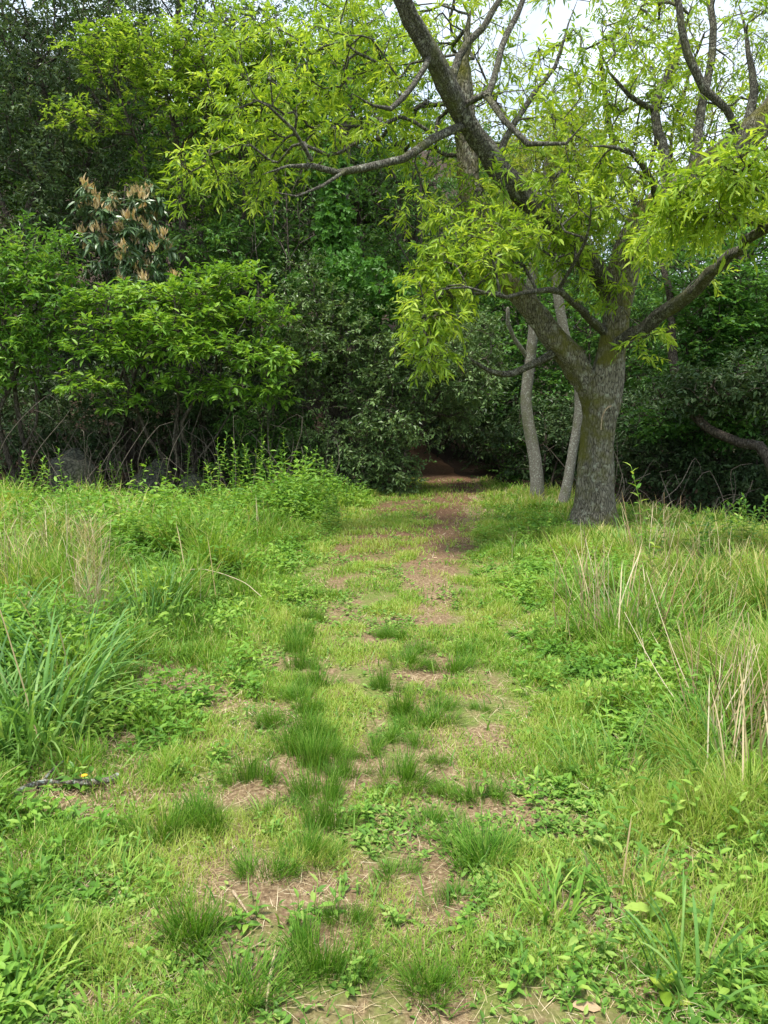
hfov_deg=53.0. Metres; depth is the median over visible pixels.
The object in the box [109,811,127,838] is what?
leafy weed
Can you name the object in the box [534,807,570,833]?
leafy weed
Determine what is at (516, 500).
leafy weed
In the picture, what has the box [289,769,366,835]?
grass tuft
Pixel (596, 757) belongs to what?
grass clump
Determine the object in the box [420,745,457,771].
grass tuft
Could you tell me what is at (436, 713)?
grass tuft
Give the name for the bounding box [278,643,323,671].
grass tuft
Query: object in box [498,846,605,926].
grass clump
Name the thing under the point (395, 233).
slender tree
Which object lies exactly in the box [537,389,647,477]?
evergreen shrub
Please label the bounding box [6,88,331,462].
evergreen tree
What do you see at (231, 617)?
leafy weed
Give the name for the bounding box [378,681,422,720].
grass tuft
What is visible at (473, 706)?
grass tuft
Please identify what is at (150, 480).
rock
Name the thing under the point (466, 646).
grass tuft
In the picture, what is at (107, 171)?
evergreen tree
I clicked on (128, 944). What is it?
dead leaf
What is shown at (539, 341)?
evergreen tree
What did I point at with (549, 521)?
leafy weed
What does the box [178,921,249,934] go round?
dry stick
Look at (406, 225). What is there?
broadleaf tree
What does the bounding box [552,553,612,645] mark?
dry grass
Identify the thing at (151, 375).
evergreen shrub
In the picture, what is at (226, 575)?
dry stick
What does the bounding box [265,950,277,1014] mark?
dry stick
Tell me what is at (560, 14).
sky
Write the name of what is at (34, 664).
grass clump
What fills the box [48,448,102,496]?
rock
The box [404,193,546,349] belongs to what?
evergreen tree
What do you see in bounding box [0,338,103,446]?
evergreen shrub
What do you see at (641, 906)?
leafy weed
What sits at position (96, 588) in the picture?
dry grass
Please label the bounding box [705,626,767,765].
dry grass
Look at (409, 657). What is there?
grass tuft
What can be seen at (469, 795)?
grass tuft
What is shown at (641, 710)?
grass clump
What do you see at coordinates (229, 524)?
leafy weed
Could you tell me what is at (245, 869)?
grass tuft
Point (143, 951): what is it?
leafy weed
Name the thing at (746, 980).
leafy weed
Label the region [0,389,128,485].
evergreen shrub
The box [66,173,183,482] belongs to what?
flowering shrub
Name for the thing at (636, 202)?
broadleaf tree
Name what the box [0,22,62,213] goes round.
evergreen tree
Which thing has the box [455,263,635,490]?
understorey tree
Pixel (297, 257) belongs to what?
broadleaf tree
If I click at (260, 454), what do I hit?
leafy weed
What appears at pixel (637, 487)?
leafy weed
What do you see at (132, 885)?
grass clump
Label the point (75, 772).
leafy weed
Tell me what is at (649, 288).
broadleaf tree
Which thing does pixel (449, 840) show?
leafy weed
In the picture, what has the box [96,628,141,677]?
leafy weed
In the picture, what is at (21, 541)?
dry grass
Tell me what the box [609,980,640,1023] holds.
leafy weed
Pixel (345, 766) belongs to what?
grass tuft
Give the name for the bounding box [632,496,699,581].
dry grass
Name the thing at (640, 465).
evergreen shrub
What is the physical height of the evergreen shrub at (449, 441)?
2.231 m
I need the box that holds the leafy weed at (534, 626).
[528,599,573,644]
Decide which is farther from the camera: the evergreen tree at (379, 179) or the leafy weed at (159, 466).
the evergreen tree at (379, 179)
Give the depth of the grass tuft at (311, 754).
3.29 m
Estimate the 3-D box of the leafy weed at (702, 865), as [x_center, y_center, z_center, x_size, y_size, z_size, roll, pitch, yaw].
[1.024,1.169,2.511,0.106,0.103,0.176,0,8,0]
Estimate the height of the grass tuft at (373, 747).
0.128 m
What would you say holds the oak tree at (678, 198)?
on the ground at (456, 465)
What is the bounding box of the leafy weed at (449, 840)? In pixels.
[445,820,466,846]
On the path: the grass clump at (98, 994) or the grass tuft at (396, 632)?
the grass tuft at (396, 632)
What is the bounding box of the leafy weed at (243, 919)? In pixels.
[216,894,262,933]
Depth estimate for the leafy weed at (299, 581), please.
6.05 m
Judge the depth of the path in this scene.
2.85 m
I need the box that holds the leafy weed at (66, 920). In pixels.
[24,891,80,959]
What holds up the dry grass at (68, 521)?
on the ground at (456, 465)
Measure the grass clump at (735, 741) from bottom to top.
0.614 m
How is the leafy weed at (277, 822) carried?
on the path
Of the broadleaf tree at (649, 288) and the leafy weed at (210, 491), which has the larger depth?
the broadleaf tree at (649, 288)
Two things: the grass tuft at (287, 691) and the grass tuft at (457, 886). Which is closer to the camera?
the grass tuft at (457, 886)
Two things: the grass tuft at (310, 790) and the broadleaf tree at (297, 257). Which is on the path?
the grass tuft at (310, 790)
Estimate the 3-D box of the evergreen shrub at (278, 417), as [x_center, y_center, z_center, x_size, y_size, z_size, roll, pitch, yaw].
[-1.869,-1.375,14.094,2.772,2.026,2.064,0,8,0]
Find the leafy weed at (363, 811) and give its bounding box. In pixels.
[352,792,375,828]
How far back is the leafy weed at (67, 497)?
8.10 m
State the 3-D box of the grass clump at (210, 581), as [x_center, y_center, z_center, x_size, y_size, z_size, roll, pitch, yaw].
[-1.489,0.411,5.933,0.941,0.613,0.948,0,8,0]
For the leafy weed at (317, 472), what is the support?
on the ground at (456, 465)
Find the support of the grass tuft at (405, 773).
on the path
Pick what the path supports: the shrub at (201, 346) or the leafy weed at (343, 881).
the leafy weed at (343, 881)
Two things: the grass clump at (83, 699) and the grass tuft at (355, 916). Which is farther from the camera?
the grass clump at (83, 699)
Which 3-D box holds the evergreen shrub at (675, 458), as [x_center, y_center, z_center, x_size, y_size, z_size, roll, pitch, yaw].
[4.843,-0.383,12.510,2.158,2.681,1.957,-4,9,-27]
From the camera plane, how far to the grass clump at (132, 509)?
8.58 m
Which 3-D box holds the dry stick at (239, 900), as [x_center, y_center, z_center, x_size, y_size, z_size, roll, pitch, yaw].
[-0.433,1.202,2.357,0.010,0.018,0.150,-6,10,-34]
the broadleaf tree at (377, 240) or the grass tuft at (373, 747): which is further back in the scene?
the broadleaf tree at (377, 240)
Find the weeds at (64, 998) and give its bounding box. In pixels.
[0,478,767,1023]
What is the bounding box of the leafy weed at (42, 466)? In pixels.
[19,446,66,506]
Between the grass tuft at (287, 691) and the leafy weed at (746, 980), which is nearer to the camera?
the leafy weed at (746, 980)
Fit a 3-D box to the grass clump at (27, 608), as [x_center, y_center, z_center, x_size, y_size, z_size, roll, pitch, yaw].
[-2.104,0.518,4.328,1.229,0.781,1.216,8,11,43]
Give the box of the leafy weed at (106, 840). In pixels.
[94,825,150,859]
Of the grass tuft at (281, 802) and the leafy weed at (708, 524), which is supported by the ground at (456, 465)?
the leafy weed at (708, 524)
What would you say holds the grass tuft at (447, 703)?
on the path
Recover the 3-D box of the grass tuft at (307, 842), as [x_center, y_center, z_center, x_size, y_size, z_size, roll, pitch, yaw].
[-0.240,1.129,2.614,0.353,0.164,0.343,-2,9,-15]
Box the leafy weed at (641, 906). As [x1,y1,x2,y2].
[624,841,677,927]
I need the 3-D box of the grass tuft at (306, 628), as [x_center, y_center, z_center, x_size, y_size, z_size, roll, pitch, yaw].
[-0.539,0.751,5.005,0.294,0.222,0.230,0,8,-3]
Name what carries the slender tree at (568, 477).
on the ground at (456, 465)
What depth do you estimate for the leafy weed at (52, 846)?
2.58 m
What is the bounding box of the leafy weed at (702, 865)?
[685,852,715,893]
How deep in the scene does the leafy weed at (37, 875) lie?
2.35 m
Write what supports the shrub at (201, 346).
on the ground at (456, 465)
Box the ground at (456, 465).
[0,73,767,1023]
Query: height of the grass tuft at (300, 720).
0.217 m
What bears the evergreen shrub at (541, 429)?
on the ground at (456, 465)
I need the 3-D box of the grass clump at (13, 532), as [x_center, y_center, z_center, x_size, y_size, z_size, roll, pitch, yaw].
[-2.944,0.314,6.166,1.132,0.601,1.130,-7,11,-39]
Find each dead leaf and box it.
[119,942,136,947]
[573,999,601,1011]
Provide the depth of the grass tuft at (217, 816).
2.84 m
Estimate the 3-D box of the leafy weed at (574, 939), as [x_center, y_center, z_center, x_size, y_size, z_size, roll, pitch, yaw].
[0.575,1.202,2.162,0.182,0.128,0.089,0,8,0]
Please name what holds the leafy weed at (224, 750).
on the ground at (456, 465)
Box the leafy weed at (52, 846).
[32,832,75,870]
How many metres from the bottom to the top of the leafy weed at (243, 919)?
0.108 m
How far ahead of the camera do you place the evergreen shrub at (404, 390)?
15.46 m
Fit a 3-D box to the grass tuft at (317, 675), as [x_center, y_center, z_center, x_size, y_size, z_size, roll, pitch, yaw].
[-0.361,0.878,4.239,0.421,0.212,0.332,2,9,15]
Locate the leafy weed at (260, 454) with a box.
[228,423,299,497]
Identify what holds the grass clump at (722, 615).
on the ground at (456, 465)
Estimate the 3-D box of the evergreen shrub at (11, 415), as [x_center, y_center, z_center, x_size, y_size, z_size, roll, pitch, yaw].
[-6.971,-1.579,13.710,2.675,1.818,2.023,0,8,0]
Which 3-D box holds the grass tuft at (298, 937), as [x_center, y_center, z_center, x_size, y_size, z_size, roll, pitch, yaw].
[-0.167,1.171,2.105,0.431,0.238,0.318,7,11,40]
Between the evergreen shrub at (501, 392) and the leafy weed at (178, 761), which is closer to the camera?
the leafy weed at (178, 761)
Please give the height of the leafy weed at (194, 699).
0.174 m
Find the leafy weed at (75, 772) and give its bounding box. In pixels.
[54,755,107,791]
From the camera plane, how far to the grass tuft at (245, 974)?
2.05 m
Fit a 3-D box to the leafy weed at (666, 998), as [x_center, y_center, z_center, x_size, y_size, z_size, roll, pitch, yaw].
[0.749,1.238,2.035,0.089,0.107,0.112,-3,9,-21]
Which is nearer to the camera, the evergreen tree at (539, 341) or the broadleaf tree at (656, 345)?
the broadleaf tree at (656, 345)
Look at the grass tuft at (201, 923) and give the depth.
2.22 m
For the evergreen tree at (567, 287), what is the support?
on the ground at (456, 465)
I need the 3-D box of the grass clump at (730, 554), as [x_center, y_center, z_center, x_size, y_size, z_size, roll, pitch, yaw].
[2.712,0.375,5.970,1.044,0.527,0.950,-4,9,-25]
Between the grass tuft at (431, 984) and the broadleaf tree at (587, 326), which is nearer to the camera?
the grass tuft at (431, 984)
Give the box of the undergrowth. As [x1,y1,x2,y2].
[0,390,759,518]
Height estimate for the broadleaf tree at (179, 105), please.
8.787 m
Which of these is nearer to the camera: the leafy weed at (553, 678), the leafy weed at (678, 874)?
the leafy weed at (678, 874)
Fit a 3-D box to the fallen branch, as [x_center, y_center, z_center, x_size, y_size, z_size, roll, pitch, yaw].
[1.032,0.421,11.232,15.539,2.336,15.795,-6,10,-37]
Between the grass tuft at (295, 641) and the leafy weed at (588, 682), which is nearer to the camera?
the leafy weed at (588, 682)
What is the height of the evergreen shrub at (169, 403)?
2.668 m
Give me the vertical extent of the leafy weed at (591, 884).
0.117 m
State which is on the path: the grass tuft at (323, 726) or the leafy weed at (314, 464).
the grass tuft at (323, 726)
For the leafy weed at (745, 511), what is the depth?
7.18 m
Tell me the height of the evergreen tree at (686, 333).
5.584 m
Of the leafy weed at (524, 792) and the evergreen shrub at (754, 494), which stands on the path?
the leafy weed at (524, 792)
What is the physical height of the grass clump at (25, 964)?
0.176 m
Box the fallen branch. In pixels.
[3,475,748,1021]
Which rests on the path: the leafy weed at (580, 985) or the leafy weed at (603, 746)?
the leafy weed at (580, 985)
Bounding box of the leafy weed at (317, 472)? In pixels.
[270,453,336,507]
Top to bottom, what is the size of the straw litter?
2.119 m
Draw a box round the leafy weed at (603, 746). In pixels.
[572,723,625,761]
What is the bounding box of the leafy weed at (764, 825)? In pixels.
[725,805,767,908]
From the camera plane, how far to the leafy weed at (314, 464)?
10.35 m
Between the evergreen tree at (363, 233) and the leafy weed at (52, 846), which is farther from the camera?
the evergreen tree at (363, 233)
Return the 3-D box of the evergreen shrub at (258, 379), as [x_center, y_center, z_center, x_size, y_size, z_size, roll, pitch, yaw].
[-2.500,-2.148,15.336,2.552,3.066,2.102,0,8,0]
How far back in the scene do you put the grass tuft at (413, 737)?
3.52 m
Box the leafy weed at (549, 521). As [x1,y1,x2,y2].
[526,495,556,543]
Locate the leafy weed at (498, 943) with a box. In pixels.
[483,928,526,978]
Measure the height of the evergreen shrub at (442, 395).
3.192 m
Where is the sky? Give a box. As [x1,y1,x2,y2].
[0,0,767,317]
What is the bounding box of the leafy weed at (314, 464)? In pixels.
[244,443,320,506]
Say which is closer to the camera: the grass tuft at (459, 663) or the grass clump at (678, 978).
the grass clump at (678, 978)
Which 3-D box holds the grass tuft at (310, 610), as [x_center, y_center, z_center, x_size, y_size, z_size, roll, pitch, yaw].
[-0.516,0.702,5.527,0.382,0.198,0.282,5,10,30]
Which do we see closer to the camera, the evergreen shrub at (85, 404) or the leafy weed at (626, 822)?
the leafy weed at (626, 822)
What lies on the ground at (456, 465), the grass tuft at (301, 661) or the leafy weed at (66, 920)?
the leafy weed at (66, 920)
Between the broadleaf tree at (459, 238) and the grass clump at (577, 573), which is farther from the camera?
the broadleaf tree at (459, 238)
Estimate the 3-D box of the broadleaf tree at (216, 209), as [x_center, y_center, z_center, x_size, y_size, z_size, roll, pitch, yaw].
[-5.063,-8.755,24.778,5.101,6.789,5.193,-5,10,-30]
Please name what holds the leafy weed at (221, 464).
on the ground at (456, 465)
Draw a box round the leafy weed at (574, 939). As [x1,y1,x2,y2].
[559,917,620,965]
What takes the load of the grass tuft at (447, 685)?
on the path
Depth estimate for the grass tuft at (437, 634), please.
5.09 m
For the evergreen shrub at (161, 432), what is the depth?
14.70 m
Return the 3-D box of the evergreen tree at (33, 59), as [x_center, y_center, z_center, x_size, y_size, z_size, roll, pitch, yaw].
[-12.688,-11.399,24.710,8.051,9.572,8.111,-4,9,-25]
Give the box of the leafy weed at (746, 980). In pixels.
[718,908,767,1004]
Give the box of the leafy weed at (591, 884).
[561,860,617,903]
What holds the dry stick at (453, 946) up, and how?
on the path
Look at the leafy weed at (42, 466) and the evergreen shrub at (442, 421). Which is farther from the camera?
the evergreen shrub at (442, 421)
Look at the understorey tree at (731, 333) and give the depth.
11.53 m
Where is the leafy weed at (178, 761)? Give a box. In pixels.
[168,754,198,780]
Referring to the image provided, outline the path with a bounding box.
[167,404,640,1023]
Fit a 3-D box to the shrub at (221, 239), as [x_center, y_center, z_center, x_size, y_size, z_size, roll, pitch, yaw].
[-2.285,-2.778,13.459,3.625,5.054,2.717,0,8,0]
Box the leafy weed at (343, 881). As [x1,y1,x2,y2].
[336,871,360,895]
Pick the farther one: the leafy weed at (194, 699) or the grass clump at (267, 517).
the grass clump at (267, 517)
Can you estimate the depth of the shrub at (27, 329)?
11.69 m
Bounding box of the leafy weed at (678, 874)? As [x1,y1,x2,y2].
[665,834,693,902]
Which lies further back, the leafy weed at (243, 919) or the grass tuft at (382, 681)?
the grass tuft at (382, 681)
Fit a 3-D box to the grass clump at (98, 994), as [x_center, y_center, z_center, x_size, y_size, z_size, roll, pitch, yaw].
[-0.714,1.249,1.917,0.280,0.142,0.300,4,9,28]
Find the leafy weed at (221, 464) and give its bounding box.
[204,431,266,508]
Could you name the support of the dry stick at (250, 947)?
on the path
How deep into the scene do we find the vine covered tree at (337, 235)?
12.77 m
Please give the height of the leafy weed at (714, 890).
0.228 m
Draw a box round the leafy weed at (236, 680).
[210,665,263,693]
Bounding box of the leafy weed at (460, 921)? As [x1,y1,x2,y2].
[444,899,478,934]
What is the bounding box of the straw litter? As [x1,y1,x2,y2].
[0,477,765,1023]
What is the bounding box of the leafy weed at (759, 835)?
[738,829,767,870]
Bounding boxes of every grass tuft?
[109,772,219,848]
[124,863,251,976]
[139,926,342,1023]
[170,778,244,838]
[200,737,288,788]
[212,836,311,886]
[238,787,316,825]
[247,700,290,731]
[253,693,343,744]
[255,720,321,760]
[262,889,417,994]
[267,676,322,702]
[267,812,356,875]
[275,755,354,805]
[277,623,316,654]
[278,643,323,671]
[282,616,320,640]
[282,653,347,691]
[283,684,332,718]
[285,715,345,775]
[287,703,343,744]
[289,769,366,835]
[290,596,332,623]
[309,729,361,765]
[313,886,379,932]
[319,742,377,783]
[346,721,394,761]
[350,848,433,911]
[361,734,450,799]
[362,711,412,743]
[367,624,391,638]
[367,659,404,692]
[374,621,411,640]
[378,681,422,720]
[380,642,443,670]
[380,934,474,1022]
[387,695,475,731]
[392,678,447,698]
[394,722,442,749]
[396,707,440,730]
[398,801,532,881]
[400,633,442,655]
[402,794,475,839]
[408,868,497,918]
[412,687,470,713]
[415,643,489,673]
[419,775,461,801]
[420,627,455,638]
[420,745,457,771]
[432,677,468,689]
[441,766,523,807]
[454,640,487,656]
[464,696,494,714]
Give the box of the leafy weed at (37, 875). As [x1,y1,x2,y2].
[22,863,51,911]
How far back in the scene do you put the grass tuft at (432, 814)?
2.86 m
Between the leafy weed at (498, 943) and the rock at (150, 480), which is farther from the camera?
the rock at (150, 480)
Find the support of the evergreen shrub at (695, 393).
on the ground at (456, 465)
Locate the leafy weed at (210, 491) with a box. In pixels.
[183,462,242,524]
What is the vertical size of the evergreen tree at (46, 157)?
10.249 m
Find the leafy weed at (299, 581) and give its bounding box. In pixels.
[287,567,329,601]
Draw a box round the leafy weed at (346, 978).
[340,947,377,997]
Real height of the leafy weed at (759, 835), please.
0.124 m
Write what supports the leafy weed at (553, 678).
on the ground at (456, 465)
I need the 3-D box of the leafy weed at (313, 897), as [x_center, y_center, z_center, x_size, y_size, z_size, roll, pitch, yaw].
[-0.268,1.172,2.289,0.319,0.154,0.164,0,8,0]
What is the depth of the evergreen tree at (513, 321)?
20.47 m
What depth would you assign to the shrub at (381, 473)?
12.55 m
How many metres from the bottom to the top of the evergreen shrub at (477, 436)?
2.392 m
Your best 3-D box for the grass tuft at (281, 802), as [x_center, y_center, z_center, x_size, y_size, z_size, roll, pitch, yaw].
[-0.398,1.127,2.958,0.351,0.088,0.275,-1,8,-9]
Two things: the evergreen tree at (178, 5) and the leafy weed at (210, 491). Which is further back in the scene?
the evergreen tree at (178, 5)
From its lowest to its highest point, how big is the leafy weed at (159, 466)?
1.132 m
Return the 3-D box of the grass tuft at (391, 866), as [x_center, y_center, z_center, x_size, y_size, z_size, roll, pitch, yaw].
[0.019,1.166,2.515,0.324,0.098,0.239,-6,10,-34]
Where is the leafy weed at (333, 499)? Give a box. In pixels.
[319,482,352,530]
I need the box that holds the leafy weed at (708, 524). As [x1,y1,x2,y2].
[654,502,741,562]
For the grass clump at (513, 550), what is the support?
on the ground at (456, 465)
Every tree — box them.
[0,0,164,347]
[0,0,164,453]
[0,0,368,420]
[0,4,94,234]
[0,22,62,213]
[1,10,214,315]
[1,16,295,365]
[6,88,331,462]
[37,0,425,474]
[156,0,767,528]
[156,159,277,296]
[191,152,355,385]
[222,149,352,472]
[240,131,453,404]
[244,179,396,369]
[275,0,522,461]
[275,38,424,483]
[283,179,389,296]
[352,164,547,428]
[355,119,483,351]
[362,153,459,481]
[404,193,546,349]
[412,0,767,417]
[413,177,503,332]
[449,203,700,484]
[450,246,589,435]
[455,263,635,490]
[484,63,621,499]
[491,242,646,409]
[506,109,642,502]
[537,224,683,402]
[576,151,767,517]
[593,262,702,392]
[602,211,767,476]
[615,192,767,515]
[621,258,767,416]
[680,228,767,355]
[730,257,767,364]
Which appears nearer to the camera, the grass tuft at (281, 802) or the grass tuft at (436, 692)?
the grass tuft at (281, 802)
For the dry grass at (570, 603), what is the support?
on the ground at (456, 465)
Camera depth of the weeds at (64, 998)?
2.56 m
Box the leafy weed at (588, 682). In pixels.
[579,667,666,719]
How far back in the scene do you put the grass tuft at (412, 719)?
3.70 m
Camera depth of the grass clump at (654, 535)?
7.12 m
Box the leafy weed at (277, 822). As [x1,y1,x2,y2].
[252,811,302,836]
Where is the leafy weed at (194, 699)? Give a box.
[143,689,203,728]
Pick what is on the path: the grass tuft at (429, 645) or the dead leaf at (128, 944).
the grass tuft at (429, 645)
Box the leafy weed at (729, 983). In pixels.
[706,934,767,1023]
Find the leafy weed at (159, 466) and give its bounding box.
[148,443,200,493]
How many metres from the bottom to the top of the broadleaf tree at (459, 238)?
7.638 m
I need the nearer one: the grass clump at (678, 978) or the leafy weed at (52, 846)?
the grass clump at (678, 978)
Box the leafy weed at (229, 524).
[172,507,249,563]
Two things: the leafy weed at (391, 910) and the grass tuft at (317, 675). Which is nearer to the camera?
the leafy weed at (391, 910)
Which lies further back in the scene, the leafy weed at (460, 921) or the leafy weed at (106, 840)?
the leafy weed at (106, 840)
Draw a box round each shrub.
[0,209,90,488]
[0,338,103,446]
[0,375,66,471]
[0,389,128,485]
[33,357,169,483]
[44,256,321,496]
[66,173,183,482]
[77,314,218,464]
[78,378,216,471]
[116,353,268,477]
[156,208,350,491]
[165,396,301,486]
[200,325,321,446]
[209,382,349,479]
[252,244,519,494]
[346,345,472,467]
[369,317,504,451]
[380,398,488,439]
[412,373,519,458]
[424,361,563,474]
[431,346,544,460]
[448,416,576,488]
[474,384,616,488]
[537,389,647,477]
[574,403,712,506]
[614,329,767,514]
[614,409,755,513]
[661,432,767,520]
[714,450,767,528]
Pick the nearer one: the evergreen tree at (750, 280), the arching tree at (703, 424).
the arching tree at (703, 424)
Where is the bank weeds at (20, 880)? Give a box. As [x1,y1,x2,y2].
[0,446,767,1023]
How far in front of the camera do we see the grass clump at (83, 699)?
3.48 m
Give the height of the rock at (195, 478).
0.782 m
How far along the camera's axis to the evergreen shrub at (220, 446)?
14.06 m
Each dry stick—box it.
[175,569,261,596]
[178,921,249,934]
[231,890,251,918]
[233,939,265,957]
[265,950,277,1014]
[451,929,479,949]
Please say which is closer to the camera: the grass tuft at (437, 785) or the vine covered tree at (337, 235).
the grass tuft at (437, 785)
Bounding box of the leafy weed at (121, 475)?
[96,459,146,496]
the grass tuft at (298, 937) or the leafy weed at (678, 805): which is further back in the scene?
the leafy weed at (678, 805)
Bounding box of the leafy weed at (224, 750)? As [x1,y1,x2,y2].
[202,738,232,762]
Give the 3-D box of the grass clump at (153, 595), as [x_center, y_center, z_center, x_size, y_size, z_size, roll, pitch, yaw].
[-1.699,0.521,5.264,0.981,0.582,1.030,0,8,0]
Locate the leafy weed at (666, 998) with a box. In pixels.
[649,970,693,1006]
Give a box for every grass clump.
[0,514,90,583]
[0,549,111,668]
[0,595,170,704]
[0,606,165,764]
[0,920,102,1020]
[1,548,144,639]
[55,830,166,901]
[59,963,160,1023]
[70,556,206,628]
[76,853,173,916]
[84,484,180,527]
[142,524,254,601]
[213,493,287,539]
[491,531,551,560]
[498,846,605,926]
[523,521,643,606]
[529,541,699,643]
[532,697,704,796]
[570,816,709,923]
[571,547,752,656]
[590,659,767,769]
[592,489,712,557]
[609,867,767,1011]
[614,647,767,803]
[632,563,767,643]
[679,529,766,588]
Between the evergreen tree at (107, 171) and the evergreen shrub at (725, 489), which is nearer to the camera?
the evergreen shrub at (725, 489)
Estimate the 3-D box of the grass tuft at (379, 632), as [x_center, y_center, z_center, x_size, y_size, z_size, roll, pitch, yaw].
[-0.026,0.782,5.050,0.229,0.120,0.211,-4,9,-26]
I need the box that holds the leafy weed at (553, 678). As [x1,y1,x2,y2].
[513,654,598,720]
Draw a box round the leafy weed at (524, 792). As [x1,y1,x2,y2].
[473,765,546,805]
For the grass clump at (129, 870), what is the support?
on the ground at (456, 465)
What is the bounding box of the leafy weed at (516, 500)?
[482,486,519,518]
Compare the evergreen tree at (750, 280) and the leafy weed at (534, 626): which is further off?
the evergreen tree at (750, 280)
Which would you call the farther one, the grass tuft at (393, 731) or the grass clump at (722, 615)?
the grass clump at (722, 615)
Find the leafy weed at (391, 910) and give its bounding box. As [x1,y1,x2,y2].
[378,900,411,927]
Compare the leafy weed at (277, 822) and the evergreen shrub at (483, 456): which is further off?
the evergreen shrub at (483, 456)
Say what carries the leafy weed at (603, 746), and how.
on the ground at (456, 465)
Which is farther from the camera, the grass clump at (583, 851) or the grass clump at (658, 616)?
the grass clump at (658, 616)
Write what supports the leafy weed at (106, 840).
on the ground at (456, 465)
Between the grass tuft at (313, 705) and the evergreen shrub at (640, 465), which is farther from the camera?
the evergreen shrub at (640, 465)
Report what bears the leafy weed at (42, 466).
on the ground at (456, 465)
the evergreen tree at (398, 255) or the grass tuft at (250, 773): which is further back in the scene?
the evergreen tree at (398, 255)
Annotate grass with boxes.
[0,478,767,1023]
[0,495,66,600]
[2,485,767,752]
[4,494,105,567]
[61,508,122,630]
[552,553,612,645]
[624,572,759,725]
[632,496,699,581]
[669,513,767,584]
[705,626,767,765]
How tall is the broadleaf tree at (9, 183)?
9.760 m
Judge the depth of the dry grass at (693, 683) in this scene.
3.62 m
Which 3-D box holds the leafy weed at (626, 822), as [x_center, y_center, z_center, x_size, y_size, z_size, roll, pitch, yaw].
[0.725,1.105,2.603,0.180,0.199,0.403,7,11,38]
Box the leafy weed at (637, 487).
[625,462,662,574]
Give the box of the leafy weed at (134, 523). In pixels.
[113,492,206,552]
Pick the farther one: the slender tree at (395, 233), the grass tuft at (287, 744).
the slender tree at (395, 233)
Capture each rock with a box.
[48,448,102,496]
[128,458,180,499]
[176,473,208,499]
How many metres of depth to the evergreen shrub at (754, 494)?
11.30 m
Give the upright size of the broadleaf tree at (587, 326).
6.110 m
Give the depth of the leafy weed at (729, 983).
2.04 m
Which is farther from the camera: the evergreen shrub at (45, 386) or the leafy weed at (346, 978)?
the evergreen shrub at (45, 386)
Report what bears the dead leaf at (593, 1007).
on the path
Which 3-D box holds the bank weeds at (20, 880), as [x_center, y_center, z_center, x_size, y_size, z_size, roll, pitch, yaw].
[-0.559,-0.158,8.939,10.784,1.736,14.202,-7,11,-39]
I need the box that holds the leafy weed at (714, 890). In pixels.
[685,884,728,964]
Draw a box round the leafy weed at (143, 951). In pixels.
[136,944,177,976]
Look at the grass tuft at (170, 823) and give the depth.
2.77 m
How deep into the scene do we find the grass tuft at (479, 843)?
2.63 m
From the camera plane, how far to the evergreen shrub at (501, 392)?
17.64 m
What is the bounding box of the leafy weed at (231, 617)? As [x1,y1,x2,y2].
[201,601,271,638]
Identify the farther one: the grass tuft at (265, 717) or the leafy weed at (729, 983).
the grass tuft at (265, 717)
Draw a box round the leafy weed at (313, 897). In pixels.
[247,873,344,932]
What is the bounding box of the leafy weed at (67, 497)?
[56,485,101,530]
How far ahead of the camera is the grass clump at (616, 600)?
5.05 m
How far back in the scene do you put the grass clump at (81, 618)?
4.94 m
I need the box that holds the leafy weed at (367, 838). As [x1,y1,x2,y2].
[350,824,383,861]
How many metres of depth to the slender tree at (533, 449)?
11.01 m
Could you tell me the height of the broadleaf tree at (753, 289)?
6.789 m
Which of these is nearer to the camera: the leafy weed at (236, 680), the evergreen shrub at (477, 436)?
the leafy weed at (236, 680)
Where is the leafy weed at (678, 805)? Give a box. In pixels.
[616,755,753,851]
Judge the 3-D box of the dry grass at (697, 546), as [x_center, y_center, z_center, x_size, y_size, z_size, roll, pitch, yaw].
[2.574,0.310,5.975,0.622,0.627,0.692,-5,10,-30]
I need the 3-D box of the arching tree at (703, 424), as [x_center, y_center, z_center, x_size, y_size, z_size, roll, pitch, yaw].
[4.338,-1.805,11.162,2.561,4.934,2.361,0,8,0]
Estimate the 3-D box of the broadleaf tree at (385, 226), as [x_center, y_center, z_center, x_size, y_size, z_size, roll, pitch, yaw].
[1.827,-5.751,20.321,5.420,7.214,5.518,5,10,32]
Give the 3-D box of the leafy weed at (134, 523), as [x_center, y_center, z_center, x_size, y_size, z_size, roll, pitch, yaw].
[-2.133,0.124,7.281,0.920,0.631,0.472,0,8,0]
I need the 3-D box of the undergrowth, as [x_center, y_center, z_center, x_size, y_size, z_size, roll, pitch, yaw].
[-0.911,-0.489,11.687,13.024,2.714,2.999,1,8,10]
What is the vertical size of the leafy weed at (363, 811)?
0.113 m
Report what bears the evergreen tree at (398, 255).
on the ground at (456, 465)
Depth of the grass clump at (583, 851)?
2.46 m
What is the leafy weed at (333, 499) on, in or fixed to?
on the ground at (456, 465)
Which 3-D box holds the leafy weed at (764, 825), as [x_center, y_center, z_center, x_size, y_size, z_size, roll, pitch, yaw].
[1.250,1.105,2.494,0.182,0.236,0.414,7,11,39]
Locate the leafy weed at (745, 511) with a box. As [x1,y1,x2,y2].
[700,492,767,552]
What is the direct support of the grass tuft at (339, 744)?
on the path
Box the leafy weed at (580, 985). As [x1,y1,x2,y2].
[497,941,605,1011]
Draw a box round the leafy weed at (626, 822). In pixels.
[556,792,639,880]

